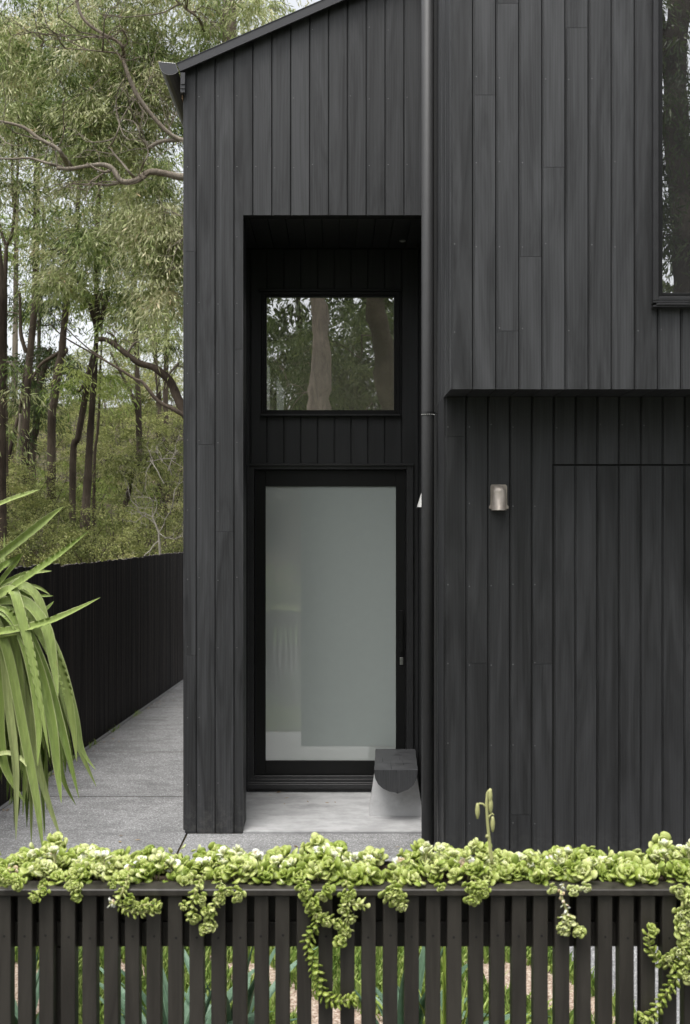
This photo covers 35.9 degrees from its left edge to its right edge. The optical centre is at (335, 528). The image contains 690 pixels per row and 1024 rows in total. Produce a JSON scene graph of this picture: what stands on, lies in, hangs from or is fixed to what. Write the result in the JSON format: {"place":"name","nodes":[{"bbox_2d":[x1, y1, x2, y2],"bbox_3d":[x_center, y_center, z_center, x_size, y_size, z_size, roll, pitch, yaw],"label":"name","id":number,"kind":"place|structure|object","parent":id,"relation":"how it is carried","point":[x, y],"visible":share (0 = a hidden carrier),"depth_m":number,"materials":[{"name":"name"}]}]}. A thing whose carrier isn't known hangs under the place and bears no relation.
{"place":"outdoors","nodes":[
{"label":"outdoors","id":0,"kind":"place"},
{"bbox_2d":[0,682,185,858],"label":"path","id":1,"kind":"structure","parent":0,"point":[143,756],"depth_m":8.08,"materials":[{"name":"grey concrete"}]},
{"bbox_2d":[9,710,143,803],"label":"weeds","id":2,"kind":"object","parent":1,"relation":"on","point":[95,741],"visible":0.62,"depth_m":9.94,"materials":[{"name":"green plant"}]},
{"bbox_2d":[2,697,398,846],"bbox_3d":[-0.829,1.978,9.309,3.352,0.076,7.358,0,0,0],"label":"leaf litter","id":3,"kind":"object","parent":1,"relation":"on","point":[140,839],"visible":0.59,"depth_m":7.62,"materials":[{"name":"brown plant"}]},
{"bbox_2d":[8,404,241,854],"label":"ground","id":4,"kind":"structure","parent":0,"point":[107,506],"depth_m":32.25,"materials":[{"name":"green plant"}]},
{"bbox_2d":[12,414,21,536],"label":"dead tree","id":5,"kind":"object","parent":4,"relation":"on","point":[19,424],"visible":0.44,"depth_m":19.98,"materials":[{"name":"brown plant"}]},
{"bbox_2d":[0,518,48,566],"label":"shrub","id":6,"kind":"object","parent":4,"relation":"on","point":[16,533],"visible":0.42,"depth_m":16.95,"materials":[{"name":"green plant"}]},
{"bbox_2d":[8,402,44,460],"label":"shrub","id":7,"kind":"object","parent":4,"relation":"on","point":[21,431],"visible":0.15,"depth_m":25.79,"materials":[{"name":"green plant"}]},
{"bbox_2d":[8,455,59,548],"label":"shrub","id":8,"kind":"object","parent":4,"relation":"on","point":[9,465],"visible":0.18,"depth_m":20.01,"materials":[{"name":"green plant"}]},
{"bbox_2d":[8,362,63,443],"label":"shrub","id":9,"kind":"object","parent":4,"relation":"on","point":[33,390],"visible":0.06,"depth_m":36.03,"materials":[{"name":"green plant"}]},
{"bbox_2d":[0,199,73,521],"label":"gum tree","id":10,"kind":"object","parent":4,"relation":"on","point":[14,339],"visible":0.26,"depth_m":26.95,"materials":[{"name":"green plant"}]},
{"bbox_2d":[6,466,68,560],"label":"shrub","id":11,"kind":"object","parent":4,"relation":"on","point":[30,494],"visible":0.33,"depth_m":18.95,"materials":[{"name":"green plant"}]},
{"bbox_2d":[0,3,77,533],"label":"gum tree","id":12,"kind":"object","parent":4,"relation":"on","point":[5,260],"visible":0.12,"depth_m":18.98,"materials":[{"name":"green plant"}]},
{"bbox_2d":[0,132,78,567],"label":"gum tree","id":13,"kind":"object","parent":4,"relation":"on","point":[3,417],"visible":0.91,"depth_m":16.97,"materials":[{"name":"green plant"}]},
{"bbox_2d":[8,402,75,527],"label":"shrub","id":14,"kind":"object","parent":4,"relation":"on","point":[57,446],"visible":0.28,"depth_m":25.94,"materials":[{"name":"green plant"}]},
{"bbox_2d":[6,529,79,567],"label":"shrub","id":15,"kind":"object","parent":4,"relation":"on","point":[27,550],"visible":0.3,"depth_m":16.76,"materials":[{"name":"green plant"}]},
{"bbox_2d":[0,503,102,567],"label":"shrub","id":16,"kind":"object","parent":4,"relation":"on","point":[61,526],"visible":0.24,"depth_m":17.52,"materials":[{"name":"green plant"}]},
{"bbox_2d":[6,454,103,564],"bbox_3d":[-5.431,0.244,19.475,2.135,3.208,1.865,0,0,26],"label":"shrub","id":17,"kind":"object","parent":4,"relation":"on","point":[66,497],"visible":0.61,"depth_m":19.32,"materials":[{"name":"green plant"}]},
{"bbox_2d":[8,383,102,489],"bbox_3d":[-8.408,-2.739,30.989,3.208,3.332,3.097,0,0,0],"label":"shrub","id":18,"kind":"object","parent":4,"relation":"on","point":[60,419],"visible":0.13,"depth_m":30.86,"materials":[{"name":"green plant"}]},
{"bbox_2d":[9,354,108,446],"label":"shrub","id":19,"kind":"object","parent":4,"relation":"on","point":[60,397],"visible":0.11,"depth_m":35.79,"materials":[{"name":"green plant"}]},
{"bbox_2d":[0,0,122,565],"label":"gum tree","id":20,"kind":"object","parent":4,"relation":"on","point":[29,352],"visible":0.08,"depth_m":20.94,"materials":[{"name":"green plant"}]},
{"bbox_2d":[8,497,115,563],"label":"shrub","id":21,"kind":"object","parent":4,"relation":"on","point":[52,509],"visible":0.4,"depth_m":17.88,"materials":[{"name":"green plant"}]},
{"bbox_2d":[7,205,119,564],"bbox_3d":[-6.316,-2.866,22.825,3.059,8.245,2.674,0,0,-38],"label":"gum tree","id":22,"kind":"object","parent":4,"relation":"on","point":[44,352],"visible":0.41,"depth_m":22.75,"materials":[{"name":"green plant"}]},
{"bbox_2d":[11,456,120,561],"bbox_3d":[-6.052,-0.342,23.975,2.497,2.670,2.185,0,0,0],"label":"shrub","id":23,"kind":"object","parent":4,"relation":"on","point":[83,463],"visible":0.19,"depth_m":24.11,"materials":[{"name":"green plant"}]},
{"bbox_2d":[23,520,114,565],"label":"shrub","id":24,"kind":"object","parent":4,"relation":"on","point":[70,539],"visible":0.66,"depth_m":16.86,"materials":[{"name":"green plant"}]},
{"bbox_2d":[29,354,113,563],"bbox_3d":[-4.568,-0.590,18.524,1.545,5.104,1.644,0,0,0],"label":"gum tree","id":25,"kind":"object","parent":4,"relation":"on","point":[84,396],"visible":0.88,"depth_m":18.84,"materials":[{"name":"green plant"}]},
{"bbox_2d":[7,85,147,563],"bbox_3d":[-4.861,-3.469,20.408,3.171,10.576,3.305,0,0,0],"label":"gum tree","id":26,"kind":"object","parent":4,"relation":"on","point":[62,352],"visible":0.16,"depth_m":19.95,"materials":[{"name":"green plant"}]},
{"bbox_2d":[37,397,130,480],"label":"shrub","id":27,"kind":"object","parent":4,"relation":"on","point":[67,442],"visible":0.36,"depth_m":28.93,"materials":[{"name":"green plant"}]},
{"bbox_2d":[0,552,182,805],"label":"boundary fence","id":28,"kind":"object","parent":4,"relation":"on","point":[120,641],"visible":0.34,"depth_m":10.80,"materials":[{"name":"black wood"}]},
{"bbox_2d":[0,0,182,562],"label":"gum tree","id":29,"kind":"object","parent":4,"relation":"on","point":[97,316],"visible":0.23,"depth_m":18.39,"materials":[{"name":"green plant"}]},
{"bbox_2d":[0,680,182,810],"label":"path edging","id":30,"kind":"object","parent":4,"relation":"on","point":[6,804],"visible":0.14,"depth_m":10.91,"materials":[{"name":"grey concrete"}]},
{"bbox_2d":[57,491,129,561],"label":"shrub","id":31,"kind":"object","parent":4,"relation":"on","point":[106,501],"visible":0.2,"depth_m":21.04,"materials":[{"name":"green plant"}]},
{"bbox_2d":[45,511,146,560],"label":"shrub","id":32,"kind":"object","parent":4,"relation":"on","point":[102,535],"visible":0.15,"depth_m":18.77,"materials":[{"name":"green plant"}]},
{"bbox_2d":[47,342,147,421],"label":"tree foliage","id":33,"kind":"object","parent":4,"relation":"on","point":[86,357],"visible":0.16,"depth_m":39.50,"materials":[{"name":"green plant"}]},
{"bbox_2d":[56,433,146,557],"bbox_3d":[-5.561,-0.729,24.968,2.626,2.944,2.349,0,0,0],"label":"shrub","id":34,"kind":"object","parent":4,"relation":"on","point":[81,447],"visible":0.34,"depth_m":24.64,"materials":[{"name":"green plant"}]},
{"bbox_2d":[46,272,180,561],"bbox_3d":[-3.992,-1.380,19.498,1.638,6.552,2.519,0,0,38],"label":"gum tree","id":35,"kind":"object","parent":4,"relation":"on","point":[108,377],"visible":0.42,"depth_m":19.41,"materials":[{"name":"green plant"}]},
{"bbox_2d":[65,369,162,468],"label":"shrub","id":36,"kind":"object","parent":4,"relation":"on","point":[104,405],"visible":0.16,"depth_m":32.82,"materials":[{"name":"green plant"}]},
{"bbox_2d":[64,470,165,556],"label":"shrub","id":37,"kind":"object","parent":4,"relation":"on","point":[109,495],"visible":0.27,"depth_m":21.97,"materials":[{"name":"green plant"}]},
{"bbox_2d":[49,253,182,417],"bbox_3d":[-2.479,-1.980,15.435,2.954,8.003,2.117,0,0,0],"label":"gum tree","id":38,"kind":"object","parent":4,"relation":"on","point":[166,377],"visible":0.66,"depth_m":15.27,"materials":[{"name":"green plant"}]},
{"bbox_2d":[70,517,165,561],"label":"shrub","id":39,"kind":"object","parent":4,"relation":"on","point":[142,545],"visible":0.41,"depth_m":17.27,"materials":[{"name":"green plant"}]},
{"bbox_2d":[60,443,182,550],"bbox_3d":[-3.927,0.145,19.589,2.540,3.382,2.076,0,0,0],"label":"gum tree","id":40,"kind":"object","parent":4,"relation":"on","point":[129,477],"visible":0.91,"depth_m":19.65,"materials":[{"name":"green plant"}]},
{"bbox_2d":[71,118,182,549],"bbox_3d":[-4.572,-4.261,23.951,3.324,10.636,3.102,0,0,0],"label":"gum tree","id":41,"kind":"object","parent":4,"relation":"on","point":[138,412],"visible":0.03,"depth_m":23.95,"materials":[{"name":"green plant"}]},
{"bbox_2d":[80,403,182,516],"bbox_3d":[-5.455,-1.716,28.068,2.645,3.196,2.425,0,0,0],"label":"shrub","id":42,"kind":"object","parent":4,"relation":"on","point":[126,423],"visible":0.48,"depth_m":27.65,"materials":[{"name":"green plant"}]},
{"bbox_2d":[105,541,162,560],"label":"shrub","id":43,"kind":"object","parent":4,"relation":"on","point":[138,550],"visible":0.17,"depth_m":16.26,"materials":[{"name":"green plant"}]},
{"bbox_2d":[93,496,182,557],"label":"shrub","id":44,"kind":"object","parent":4,"relation":"on","point":[140,523],"visible":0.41,"depth_m":17.98,"materials":[{"name":"green plant"}]},
{"bbox_2d":[98,435,182,552],"bbox_3d":[-4.101,-0.553,24.018,2.365,3.154,2.346,0,0,29],"label":"shrub","id":45,"kind":"object","parent":4,"relation":"on","point":[143,447],"visible":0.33,"depth_m":23.63,"materials":[{"name":"green plant"}]},
{"bbox_2d":[99,460,182,550],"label":"shrub","id":46,"kind":"object","parent":4,"relation":"on","point":[169,487],"visible":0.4,"depth_m":21.02,"materials":[{"name":"green plant"}]},
{"bbox_2d":[101,369,182,458],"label":"shrub","id":47,"kind":"object","parent":4,"relation":"on","point":[114,403],"visible":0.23,"depth_m":33.60,"materials":[{"name":"green plant"}]},
{"bbox_2d":[102,498,182,559],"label":"shrub","id":48,"kind":"object","parent":4,"relation":"on","point":[157,520],"visible":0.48,"depth_m":16.77,"materials":[{"name":"green plant"}]},
{"bbox_2d":[102,338,182,411],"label":"tree foliage","id":49,"kind":"object","parent":4,"relation":"on","point":[125,364],"visible":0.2,"depth_m":39.71,"materials":[{"name":"green plant"}]},
{"bbox_2d":[104,242,181,513],"bbox_3d":[-4.636,-4.283,27.938,3.461,8.450,2.932,0,0,0],"label":"gum tree","id":50,"kind":"object","parent":4,"relation":"on","point":[158,405],"visible":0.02,"depth_m":27.94,"materials":[{"name":"green plant"}]},
{"bbox_2d":[114,401,182,536],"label":"shrub","id":51,"kind":"object","parent":4,"relation":"on","point":[170,431],"visible":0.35,"depth_m":26.78,"materials":[{"name":"green plant"}]},
{"bbox_2d":[118,427,182,558],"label":"dead shrub","id":52,"kind":"object","parent":4,"relation":"on","point":[155,524],"visible":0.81,"depth_m":14.98,"materials":[{"name":"plant"}]},
{"bbox_2d":[121,440,182,513],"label":"shrub","id":53,"kind":"object","parent":4,"relation":"on","point":[179,472],"visible":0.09,"depth_m":23.86,"materials":[{"name":"green plant"}]},
{"bbox_2d":[124,364,182,469],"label":"shrub","id":54,"kind":"object","parent":4,"relation":"on","point":[154,385],"visible":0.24,"depth_m":32.81,"materials":[{"name":"green plant"}]},
{"bbox_2d":[0,0,314,350],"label":"gum tree","id":55,"kind":"object","parent":4,"relation":"on","point":[144,76],"visible":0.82,"depth_m":15.54,"materials":[{"name":"green plant"}]},
{"bbox_2d":[140,531,182,556],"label":"shrub","id":56,"kind":"object","parent":4,"relation":"on","point":[176,549],"visible":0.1,"depth_m":16.45,"materials":[{"name":"green plant"}]},
{"bbox_2d":[144,183,182,511],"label":"gum tree","id":57,"kind":"object","parent":4,"relation":"on","point":[165,392],"visible":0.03,"depth_m":28.94,"materials":[{"name":"green plant"}]},
{"bbox_2d":[15,946,614,1023],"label":"garden bed","id":58,"kind":"object","parent":4,"relation":"on","point":[314,1007],"depth_m":4.65,"materials":[{"name":"brown soil"}]},
{"bbox_2d":[15,950,38,1023],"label":"strap plant","id":59,"kind":"object","parent":58,"relation":"on","point":[37,999],"visible":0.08,"depth_m":4.18,"materials":[{"name":"green plant"}]},
{"bbox_2d":[0,489,98,845],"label":"yucca","id":60,"kind":"object","parent":58,"relation":"on","point":[38,706],"visible":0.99,"depth_m":4.14,"materials":[{"name":"green plant"}]},
{"bbox_2d":[100,957,272,1023],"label":"strap plant","id":61,"kind":"object","parent":58,"relation":"on","point":[186,1003],"visible":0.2,"depth_m":3.85,"materials":[{"name":"green plant"}]},
{"bbox_2d":[184,946,316,1023],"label":"strap plant","id":62,"kind":"object","parent":58,"relation":"on","point":[250,996],"visible":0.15,"depth_m":3.98,"materials":[{"name":"green plant"}]},
{"bbox_2d":[15,946,655,1023],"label":"ground cover","id":63,"kind":"object","parent":58,"relation":"on","point":[336,965],"visible":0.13,"depth_m":4.73,"materials":[{"name":"green plant"}]},
{"bbox_2d":[0,861,689,1023],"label":"slat fence","id":64,"kind":"object","parent":58,"relation":"on","point":[57,926],"visible":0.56,"depth_m":2.97,"materials":[{"name":"wood"}]},
{"bbox_2d":[0,842,49,891],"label":"succulent","id":65,"kind":"object","parent":64,"relation":"on","point":[17,867],"visible":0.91,"depth_m":3.06,"materials":[{"name":"green plant"}]},
{"bbox_2d":[28,831,92,903],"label":"succulent","id":66,"kind":"object","parent":64,"relation":"on","point":[53,848],"visible":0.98,"depth_m":3.04,"materials":[{"name":"green plant"}]},
{"bbox_2d":[77,843,176,919],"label":"succulent","id":67,"kind":"object","parent":64,"relation":"on","point":[147,863],"visible":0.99,"depth_m":3.04,"materials":[{"name":"green plant"}]},
{"bbox_2d":[162,842,264,935],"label":"succulent","id":68,"kind":"object","parent":64,"relation":"on","point":[221,863],"visible":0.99,"depth_m":3.01,"materials":[{"name":"green plant"}]},
{"bbox_2d":[252,832,388,1009],"bbox_3d":[-0.038,1.124,3.077,0.399,0.422,0.314,0,0,0],"label":"succulent","id":69,"kind":"object","parent":64,"relation":"on","point":[318,856],"visible":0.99,"depth_m":3.00,"materials":[{"name":"green plant"}]},
{"bbox_2d":[378,839,459,912],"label":"succulent","id":70,"kind":"object","parent":64,"relation":"on","point":[416,863],"visible":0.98,"depth_m":3.03,"materials":[{"name":"green plant"}]},
{"bbox_2d":[447,788,513,906],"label":"succulent","id":71,"kind":"object","parent":64,"relation":"on","point":[484,866],"visible":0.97,"depth_m":3.03,"materials":[{"name":"green plant"}]},
{"bbox_2d":[501,844,609,938],"bbox_3d":[0.645,1.024,3.077,0.355,0.215,0.302,0,0,0],"label":"succulent","id":72,"kind":"object","parent":64,"relation":"on","point":[584,863],"visible":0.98,"depth_m":3.04,"materials":[{"name":"green plant"}]},
{"bbox_2d":[604,831,689,1023],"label":"succulent","id":73,"kind":"object","parent":64,"relation":"on","point":[651,866],"visible":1,"depth_m":2.99,"materials":[{"name":"green plant"}]},
{"bbox_2d":[355,946,550,1023],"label":"strap plant","id":74,"kind":"object","parent":58,"relation":"on","point":[400,1005],"visible":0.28,"depth_m":3.84,"materials":[{"name":"green plant"}]},
{"bbox_2d":[355,946,570,1023],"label":"strap plant","id":75,"kind":"object","parent":58,"relation":"on","point":[443,1016],"visible":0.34,"depth_m":3.69,"materials":[{"name":"green plant"}]},
{"bbox_2d":[242,791,420,833],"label":"porch slab","id":76,"kind":"structure","parent":4,"relation":"on","point":[271,812],"depth_m":7.35,"materials":[{"name":"concrete"}]},
{"bbox_2d":[369,749,420,815],"bbox_3d":[0.415,1.810,7.544,0.372,0.354,0.691,0,0,0],"label":"bench","id":77,"kind":"object","parent":76,"relation":"on","point":[395,789],"visible":1,"depth_m":7.36,"materials":[{"name":"concrete"}]},
{"bbox_2d":[0,0,319,407],"label":"sky","id":78,"kind":"structure","parent":0,"point":[295,2],"materials":[{"name":"white"}]},
{"bbox_2d":[158,0,689,858],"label":"house","id":79,"kind":"structure","parent":0,"point":[510,312],"depth_m":6.26,"materials":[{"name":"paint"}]},
{"bbox_2d":[258,289,401,415],"bbox_3d":[-0.044,-1.305,7.938,1.063,0.941,0.125,0,0,0],"label":"window","id":80,"kind":"structure","parent":79,"relation":"in","point":[325,352],"depth_m":7.93,"materials":[{"name":"clear glass"}]},
{"bbox_2d":[246,463,413,791],"bbox_3d":[-0.042,0.735,7.931,1.238,2.430,0.138,0,0,0],"label":"door","id":81,"kind":"structure","parent":79,"relation":"in","point":[329,546],"depth_m":7.93,"materials":[{"name":"glass"}]},
{"bbox_2d":[416,496,420,507],"bbox_3d":[0.589,-0.202,7.500,0.042,0.116,0.092,0,0,0],"label":"wall lamp","id":82,"kind":"object","parent":79,"relation":"attached to","point":[419,504],"visible":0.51,"depth_m":7.48,"materials":[{"name":"white ceramic"}]},
{"bbox_2d":[489,485,508,509],"bbox_3d":[0.933,-0.177,6.070,0.111,0.148,0.058,0,0,0],"label":"wall light","id":83,"kind":"object","parent":79,"relation":"attached to","point":[498,497],"visible":1,"depth_m":6.05,"materials":[{"name":"silver metal"}]},
{"bbox_2d":[554,466,689,858],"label":"garage door","id":84,"kind":"structure","parent":79,"relation":"in","point":[654,501],"depth_m":6.10,"materials":[{"name":"black wood"}]},
{"bbox_2d":[651,0,689,307],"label":"window","id":85,"kind":"structure","parent":79,"relation":"in","point":[670,263],"depth_m":5.74,"materials":[{"name":"grey metal"}]},
{"bbox_2d":[178,834,679,1023],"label":"driveway","id":86,"kind":"structure","parent":0,"point":[264,843],"depth_m":6.83,"materials":[{"name":"grey concrete"}]}
]}

